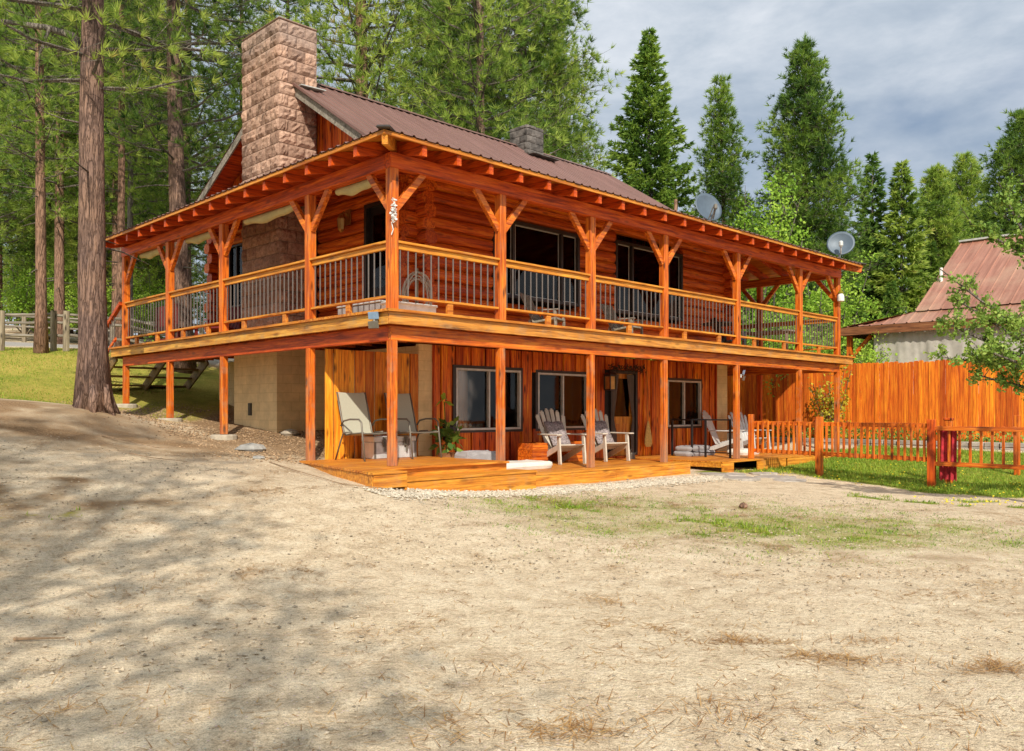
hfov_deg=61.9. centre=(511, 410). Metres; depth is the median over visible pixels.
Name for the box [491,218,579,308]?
window
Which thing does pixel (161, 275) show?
young pine
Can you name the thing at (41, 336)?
ponderosa pine
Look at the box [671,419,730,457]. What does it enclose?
metal railing
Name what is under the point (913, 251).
fir tree
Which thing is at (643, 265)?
window
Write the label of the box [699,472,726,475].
flagstone
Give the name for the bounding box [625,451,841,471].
side platform
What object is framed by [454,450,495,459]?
floor cushion
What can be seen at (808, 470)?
grass
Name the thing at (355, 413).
sling chair
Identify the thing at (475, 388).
window
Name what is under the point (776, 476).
flagstone
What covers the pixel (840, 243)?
satellite dish
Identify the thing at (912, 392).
tall board fence
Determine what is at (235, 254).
window
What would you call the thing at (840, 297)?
hanging bird feeder
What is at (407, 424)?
sling chair
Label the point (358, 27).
ponderosa pine
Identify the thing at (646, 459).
door step
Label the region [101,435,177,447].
fallen branch
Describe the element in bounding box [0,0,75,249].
ponderosa pine
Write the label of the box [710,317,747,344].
balcony chair
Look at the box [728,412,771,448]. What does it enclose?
adirondack chair
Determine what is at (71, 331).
ponderosa pine
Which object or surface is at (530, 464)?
dog bed
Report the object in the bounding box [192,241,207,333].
young pine
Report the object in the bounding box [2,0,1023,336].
sky
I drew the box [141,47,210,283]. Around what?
ponderosa pine
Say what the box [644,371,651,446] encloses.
paddle
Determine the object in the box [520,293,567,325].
balcony chair
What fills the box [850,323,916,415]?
tree
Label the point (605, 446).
adirondack chair
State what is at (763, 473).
flagstone
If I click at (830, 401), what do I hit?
forsythia shrub
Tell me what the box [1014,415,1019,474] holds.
garden post
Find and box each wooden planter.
[518,442,547,460]
[551,441,582,461]
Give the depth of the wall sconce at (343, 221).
18.30 m
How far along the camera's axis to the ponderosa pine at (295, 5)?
48.88 m
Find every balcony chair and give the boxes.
[204,307,243,331]
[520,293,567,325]
[601,304,644,333]
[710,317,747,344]
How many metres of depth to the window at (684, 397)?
23.36 m
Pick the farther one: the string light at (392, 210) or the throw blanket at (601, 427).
the throw blanket at (601, 427)
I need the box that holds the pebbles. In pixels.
[0,434,1023,750]
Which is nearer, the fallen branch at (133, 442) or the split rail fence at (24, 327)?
the fallen branch at (133, 442)
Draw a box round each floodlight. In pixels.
[368,312,378,328]
[740,370,744,380]
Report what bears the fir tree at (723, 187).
on the ground at (48, 421)
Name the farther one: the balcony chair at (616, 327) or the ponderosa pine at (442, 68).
the ponderosa pine at (442, 68)
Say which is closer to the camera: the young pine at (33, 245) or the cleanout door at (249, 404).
the cleanout door at (249, 404)
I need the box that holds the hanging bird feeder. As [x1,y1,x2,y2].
[837,286,843,301]
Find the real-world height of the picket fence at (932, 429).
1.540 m
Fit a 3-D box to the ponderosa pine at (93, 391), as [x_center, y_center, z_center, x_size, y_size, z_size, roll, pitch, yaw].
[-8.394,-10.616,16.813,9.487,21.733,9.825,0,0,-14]
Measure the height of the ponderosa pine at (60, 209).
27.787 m
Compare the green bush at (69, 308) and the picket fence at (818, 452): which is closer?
the picket fence at (818, 452)
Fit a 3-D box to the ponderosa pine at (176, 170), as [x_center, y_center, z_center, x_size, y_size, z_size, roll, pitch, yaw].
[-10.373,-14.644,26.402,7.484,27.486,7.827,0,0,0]
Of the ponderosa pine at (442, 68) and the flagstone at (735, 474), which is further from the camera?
the ponderosa pine at (442, 68)
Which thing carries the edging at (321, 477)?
on the ground at (48, 421)
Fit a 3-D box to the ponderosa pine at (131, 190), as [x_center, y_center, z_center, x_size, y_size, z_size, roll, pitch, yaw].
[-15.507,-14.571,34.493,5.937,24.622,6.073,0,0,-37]
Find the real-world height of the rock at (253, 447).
0.237 m
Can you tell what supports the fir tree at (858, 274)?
on the ground at (48, 421)
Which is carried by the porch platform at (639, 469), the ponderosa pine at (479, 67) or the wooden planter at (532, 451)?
the wooden planter at (532, 451)
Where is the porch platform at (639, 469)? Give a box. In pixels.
[536,457,690,486]
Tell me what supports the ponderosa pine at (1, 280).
on the ground at (48, 421)
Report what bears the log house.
on the ground at (48, 421)
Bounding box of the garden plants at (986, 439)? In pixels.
[764,426,1023,442]
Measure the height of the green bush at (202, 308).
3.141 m
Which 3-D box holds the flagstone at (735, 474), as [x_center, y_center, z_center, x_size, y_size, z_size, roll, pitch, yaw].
[4.855,1.427,18.703,0.543,0.095,0.817,0,0,17]
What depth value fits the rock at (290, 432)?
18.07 m
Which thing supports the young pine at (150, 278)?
on the ground at (48, 421)
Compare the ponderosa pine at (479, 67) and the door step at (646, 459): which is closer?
the door step at (646, 459)
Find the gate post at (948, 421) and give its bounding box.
[943,418,953,483]
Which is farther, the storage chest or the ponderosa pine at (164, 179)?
the ponderosa pine at (164, 179)
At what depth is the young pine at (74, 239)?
42.59 m
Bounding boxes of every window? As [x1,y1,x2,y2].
[229,243,243,307]
[456,368,520,429]
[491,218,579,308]
[538,372,585,428]
[613,240,682,322]
[668,380,700,426]
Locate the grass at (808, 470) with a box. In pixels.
[0,346,1023,545]
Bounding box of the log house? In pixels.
[106,16,866,467]
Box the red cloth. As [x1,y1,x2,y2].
[939,431,956,480]
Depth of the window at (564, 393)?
19.97 m
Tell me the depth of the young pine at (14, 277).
75.61 m
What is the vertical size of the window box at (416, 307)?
0.178 m
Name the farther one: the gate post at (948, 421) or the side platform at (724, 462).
the side platform at (724, 462)
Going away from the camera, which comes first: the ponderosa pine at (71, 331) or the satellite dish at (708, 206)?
the satellite dish at (708, 206)
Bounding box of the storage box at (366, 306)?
[336,300,385,314]
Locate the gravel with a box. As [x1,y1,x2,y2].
[355,473,755,504]
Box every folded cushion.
[673,450,714,456]
[675,445,709,450]
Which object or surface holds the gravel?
on the ground at (48, 421)
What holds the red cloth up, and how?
hanging from the picket fence at (932, 429)
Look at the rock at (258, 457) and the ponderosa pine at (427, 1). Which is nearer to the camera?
the rock at (258, 457)
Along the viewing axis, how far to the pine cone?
12.82 m
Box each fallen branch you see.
[13,637,64,640]
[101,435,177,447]
[129,453,186,461]
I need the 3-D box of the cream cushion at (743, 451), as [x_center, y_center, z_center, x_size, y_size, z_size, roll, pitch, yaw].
[6.146,1.081,22.676,0.600,0.159,1.000,0,0,40]
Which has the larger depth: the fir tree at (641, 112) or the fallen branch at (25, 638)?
the fir tree at (641, 112)
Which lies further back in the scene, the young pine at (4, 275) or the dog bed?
the young pine at (4, 275)
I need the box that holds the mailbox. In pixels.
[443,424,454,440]
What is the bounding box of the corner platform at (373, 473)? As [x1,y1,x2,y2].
[299,456,508,489]
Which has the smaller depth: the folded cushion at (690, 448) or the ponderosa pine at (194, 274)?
the folded cushion at (690, 448)
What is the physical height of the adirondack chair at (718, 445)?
1.188 m
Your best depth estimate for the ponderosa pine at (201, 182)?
37.15 m
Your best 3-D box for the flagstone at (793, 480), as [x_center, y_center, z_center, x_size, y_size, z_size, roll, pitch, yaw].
[5.840,1.495,18.040,0.822,0.095,0.622,0,0,-29]
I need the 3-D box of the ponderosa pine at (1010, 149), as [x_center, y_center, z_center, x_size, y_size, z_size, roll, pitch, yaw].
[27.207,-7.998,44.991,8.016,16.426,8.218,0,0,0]
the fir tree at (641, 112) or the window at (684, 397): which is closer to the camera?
the window at (684, 397)
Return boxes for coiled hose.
[402,268,432,304]
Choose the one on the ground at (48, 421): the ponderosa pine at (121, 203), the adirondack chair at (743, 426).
the ponderosa pine at (121, 203)
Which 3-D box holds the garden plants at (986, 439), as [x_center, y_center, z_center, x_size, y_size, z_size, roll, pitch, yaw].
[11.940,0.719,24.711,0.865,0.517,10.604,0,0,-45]
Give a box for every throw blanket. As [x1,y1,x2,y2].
[544,421,570,445]
[595,421,613,443]
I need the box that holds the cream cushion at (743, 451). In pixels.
[727,448,759,455]
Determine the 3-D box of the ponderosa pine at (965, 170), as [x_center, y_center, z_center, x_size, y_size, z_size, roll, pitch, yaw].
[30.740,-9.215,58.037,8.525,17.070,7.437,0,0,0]
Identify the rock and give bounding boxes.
[234,443,265,451]
[253,455,264,458]
[280,429,299,435]
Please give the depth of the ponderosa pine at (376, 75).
67.50 m
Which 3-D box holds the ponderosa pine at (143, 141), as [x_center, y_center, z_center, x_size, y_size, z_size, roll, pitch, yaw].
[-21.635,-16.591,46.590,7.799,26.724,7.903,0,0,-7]
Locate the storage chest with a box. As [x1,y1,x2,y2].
[361,435,416,458]
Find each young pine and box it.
[2,186,71,332]
[2,230,25,324]
[2,236,17,318]
[7,210,74,331]
[28,232,70,337]
[46,139,149,327]
[47,91,164,345]
[110,181,165,338]
[133,162,206,340]
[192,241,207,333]
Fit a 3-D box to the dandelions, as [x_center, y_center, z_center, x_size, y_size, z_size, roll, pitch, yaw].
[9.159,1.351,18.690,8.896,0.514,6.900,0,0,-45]
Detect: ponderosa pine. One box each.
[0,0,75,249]
[0,0,137,353]
[0,0,147,343]
[0,0,241,415]
[0,2,78,292]
[0,9,111,338]
[0,15,70,309]
[9,0,224,346]
[13,10,133,333]
[18,0,218,323]
[47,0,201,344]
[47,1,168,235]
[66,0,287,373]
[104,0,279,335]
[133,3,202,272]
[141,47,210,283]
[162,0,277,244]
[227,0,487,117]
[233,0,332,92]
[351,29,398,103]
[370,0,589,160]
[378,0,532,123]
[379,53,413,109]
[381,0,523,138]
[403,5,473,121]
[425,0,632,177]
[527,0,606,169]
[898,162,974,308]
[939,149,987,252]
[955,107,1023,239]
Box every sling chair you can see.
[335,392,386,461]
[384,393,441,458]
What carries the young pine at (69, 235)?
on the ground at (48, 421)
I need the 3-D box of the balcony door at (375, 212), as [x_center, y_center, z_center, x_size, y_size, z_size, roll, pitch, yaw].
[-2.783,-2.965,17.806,0.140,2.770,0.850,0,0,-45]
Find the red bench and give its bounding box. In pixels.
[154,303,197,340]
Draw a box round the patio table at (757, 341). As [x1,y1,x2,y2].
[741,329,803,349]
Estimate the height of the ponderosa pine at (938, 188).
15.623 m
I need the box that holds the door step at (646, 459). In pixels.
[620,458,672,460]
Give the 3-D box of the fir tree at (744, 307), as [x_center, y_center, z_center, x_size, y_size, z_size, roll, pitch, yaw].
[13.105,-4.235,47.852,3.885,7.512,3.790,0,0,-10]
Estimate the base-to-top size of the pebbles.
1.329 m
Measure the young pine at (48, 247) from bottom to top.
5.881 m
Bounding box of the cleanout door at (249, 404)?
[248,403,251,414]
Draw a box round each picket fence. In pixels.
[748,414,926,475]
[927,420,1023,487]
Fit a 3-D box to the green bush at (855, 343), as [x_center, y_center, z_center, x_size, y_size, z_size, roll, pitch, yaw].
[17.303,-2.107,35.873,6.163,5.236,5.956,0,0,-33]
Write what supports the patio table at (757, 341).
on the log house
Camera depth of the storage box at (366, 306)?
14.30 m
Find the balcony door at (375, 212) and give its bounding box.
[364,201,385,301]
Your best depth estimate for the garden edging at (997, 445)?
24.57 m
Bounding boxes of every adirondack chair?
[535,408,585,464]
[581,409,633,461]
[702,410,744,450]
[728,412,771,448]
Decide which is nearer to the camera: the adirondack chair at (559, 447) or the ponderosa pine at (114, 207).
the adirondack chair at (559, 447)
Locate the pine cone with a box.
[739,502,747,508]
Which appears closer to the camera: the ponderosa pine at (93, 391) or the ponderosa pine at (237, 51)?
the ponderosa pine at (93, 391)
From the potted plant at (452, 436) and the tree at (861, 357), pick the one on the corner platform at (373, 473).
the potted plant at (452, 436)
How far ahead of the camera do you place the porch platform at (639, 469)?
17.07 m
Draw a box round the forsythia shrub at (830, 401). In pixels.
[802,365,852,437]
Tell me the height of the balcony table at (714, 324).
0.740 m
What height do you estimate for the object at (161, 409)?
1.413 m
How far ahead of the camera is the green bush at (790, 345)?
33.75 m
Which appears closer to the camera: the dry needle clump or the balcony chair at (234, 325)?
the dry needle clump
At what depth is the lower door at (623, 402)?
21.64 m
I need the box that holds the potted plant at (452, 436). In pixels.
[428,393,466,457]
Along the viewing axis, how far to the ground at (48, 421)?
6.91 m
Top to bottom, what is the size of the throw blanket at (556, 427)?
0.549 m
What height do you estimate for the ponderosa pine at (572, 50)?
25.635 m
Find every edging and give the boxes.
[269,462,390,488]
[755,437,1023,450]
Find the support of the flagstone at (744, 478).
on the ground at (48, 421)
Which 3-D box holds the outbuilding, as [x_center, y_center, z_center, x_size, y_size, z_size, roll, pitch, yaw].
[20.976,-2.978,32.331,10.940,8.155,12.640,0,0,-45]
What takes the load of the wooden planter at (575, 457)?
on the porch platform at (639, 469)
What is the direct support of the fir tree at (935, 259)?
on the ground at (48, 421)
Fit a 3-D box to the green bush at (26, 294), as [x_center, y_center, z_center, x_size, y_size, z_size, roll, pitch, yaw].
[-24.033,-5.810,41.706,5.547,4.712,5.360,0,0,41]
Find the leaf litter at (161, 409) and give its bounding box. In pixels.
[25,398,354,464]
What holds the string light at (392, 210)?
attached to the log house
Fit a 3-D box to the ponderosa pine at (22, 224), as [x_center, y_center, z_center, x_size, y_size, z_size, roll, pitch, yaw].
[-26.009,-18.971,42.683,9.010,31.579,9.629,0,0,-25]
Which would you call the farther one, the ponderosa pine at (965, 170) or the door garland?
the ponderosa pine at (965, 170)
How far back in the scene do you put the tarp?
31.09 m
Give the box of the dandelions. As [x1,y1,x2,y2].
[748,450,1023,504]
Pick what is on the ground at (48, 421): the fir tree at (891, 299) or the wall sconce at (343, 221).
the fir tree at (891, 299)
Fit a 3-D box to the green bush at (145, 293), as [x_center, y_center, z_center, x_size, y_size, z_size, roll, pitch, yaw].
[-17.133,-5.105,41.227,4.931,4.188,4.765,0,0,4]
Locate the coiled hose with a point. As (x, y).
(404, 287)
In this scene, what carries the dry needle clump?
on the ground at (48, 421)
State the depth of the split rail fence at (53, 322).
27.00 m
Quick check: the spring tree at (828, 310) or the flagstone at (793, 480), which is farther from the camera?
the spring tree at (828, 310)
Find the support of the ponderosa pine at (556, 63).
on the ground at (48, 421)
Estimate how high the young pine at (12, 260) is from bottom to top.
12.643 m
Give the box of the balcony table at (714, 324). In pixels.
[701,321,731,342]
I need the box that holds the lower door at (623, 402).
[609,370,637,455]
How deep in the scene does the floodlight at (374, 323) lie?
13.29 m
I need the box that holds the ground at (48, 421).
[0,327,1023,750]
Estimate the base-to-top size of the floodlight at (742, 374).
0.256 m
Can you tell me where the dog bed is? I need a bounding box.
[507,460,552,469]
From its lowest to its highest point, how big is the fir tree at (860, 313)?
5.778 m
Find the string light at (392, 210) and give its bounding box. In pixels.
[389,197,396,234]
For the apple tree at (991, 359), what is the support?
on the ground at (48, 421)
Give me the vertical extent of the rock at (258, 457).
0.100 m
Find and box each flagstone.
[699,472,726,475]
[723,476,760,480]
[726,473,745,475]
[749,472,777,475]
[754,475,795,478]
[773,478,806,481]
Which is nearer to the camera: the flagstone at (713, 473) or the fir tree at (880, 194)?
the flagstone at (713, 473)
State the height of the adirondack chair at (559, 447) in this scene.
1.188 m
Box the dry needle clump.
[1,484,1023,750]
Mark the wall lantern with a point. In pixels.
(610, 380)
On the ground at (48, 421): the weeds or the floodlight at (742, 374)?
the weeds
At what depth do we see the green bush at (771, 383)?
30.20 m
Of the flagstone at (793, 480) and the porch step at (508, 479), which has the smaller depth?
the porch step at (508, 479)
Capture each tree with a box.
[593,26,699,359]
[677,71,767,299]
[728,168,842,346]
[739,32,896,352]
[741,289,756,336]
[747,245,891,362]
[842,299,879,411]
[845,234,876,320]
[847,151,911,343]
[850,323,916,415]
[861,159,938,320]
[871,280,905,342]
[911,240,943,302]
[923,145,1023,400]
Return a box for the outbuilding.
[841,233,1023,417]
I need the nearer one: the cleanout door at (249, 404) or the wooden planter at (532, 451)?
the wooden planter at (532, 451)
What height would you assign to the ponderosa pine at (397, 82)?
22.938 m
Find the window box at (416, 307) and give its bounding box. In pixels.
[380,301,437,312]
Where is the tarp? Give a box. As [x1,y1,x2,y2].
[874,326,1023,394]
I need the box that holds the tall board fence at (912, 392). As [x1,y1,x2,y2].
[727,357,1023,441]
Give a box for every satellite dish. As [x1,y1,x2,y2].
[695,193,721,220]
[827,231,854,257]
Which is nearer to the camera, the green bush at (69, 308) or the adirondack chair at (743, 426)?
the adirondack chair at (743, 426)
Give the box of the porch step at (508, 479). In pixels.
[407,469,536,490]
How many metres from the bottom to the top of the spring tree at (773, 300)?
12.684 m
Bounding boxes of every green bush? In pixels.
[0,245,75,333]
[47,274,133,327]
[107,261,193,340]
[196,296,205,321]
[741,292,868,362]
[763,335,845,396]
[841,299,915,360]
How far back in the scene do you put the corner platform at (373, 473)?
13.76 m
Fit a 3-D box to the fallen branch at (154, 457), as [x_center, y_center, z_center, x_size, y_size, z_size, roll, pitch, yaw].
[-5.585,0.722,13.292,1.192,0.122,0.193,0,0,23]
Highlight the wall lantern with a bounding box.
[603,370,616,390]
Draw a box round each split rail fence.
[0,310,233,361]
[5,313,203,345]
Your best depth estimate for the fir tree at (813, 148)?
46.83 m
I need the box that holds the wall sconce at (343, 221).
[337,209,350,231]
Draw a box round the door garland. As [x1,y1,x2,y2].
[608,362,645,374]
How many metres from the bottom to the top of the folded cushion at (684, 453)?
0.138 m
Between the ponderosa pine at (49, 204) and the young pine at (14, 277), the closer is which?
the ponderosa pine at (49, 204)
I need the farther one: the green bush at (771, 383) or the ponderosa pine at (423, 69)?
the ponderosa pine at (423, 69)
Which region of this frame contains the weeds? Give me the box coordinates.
[402,489,1023,566]

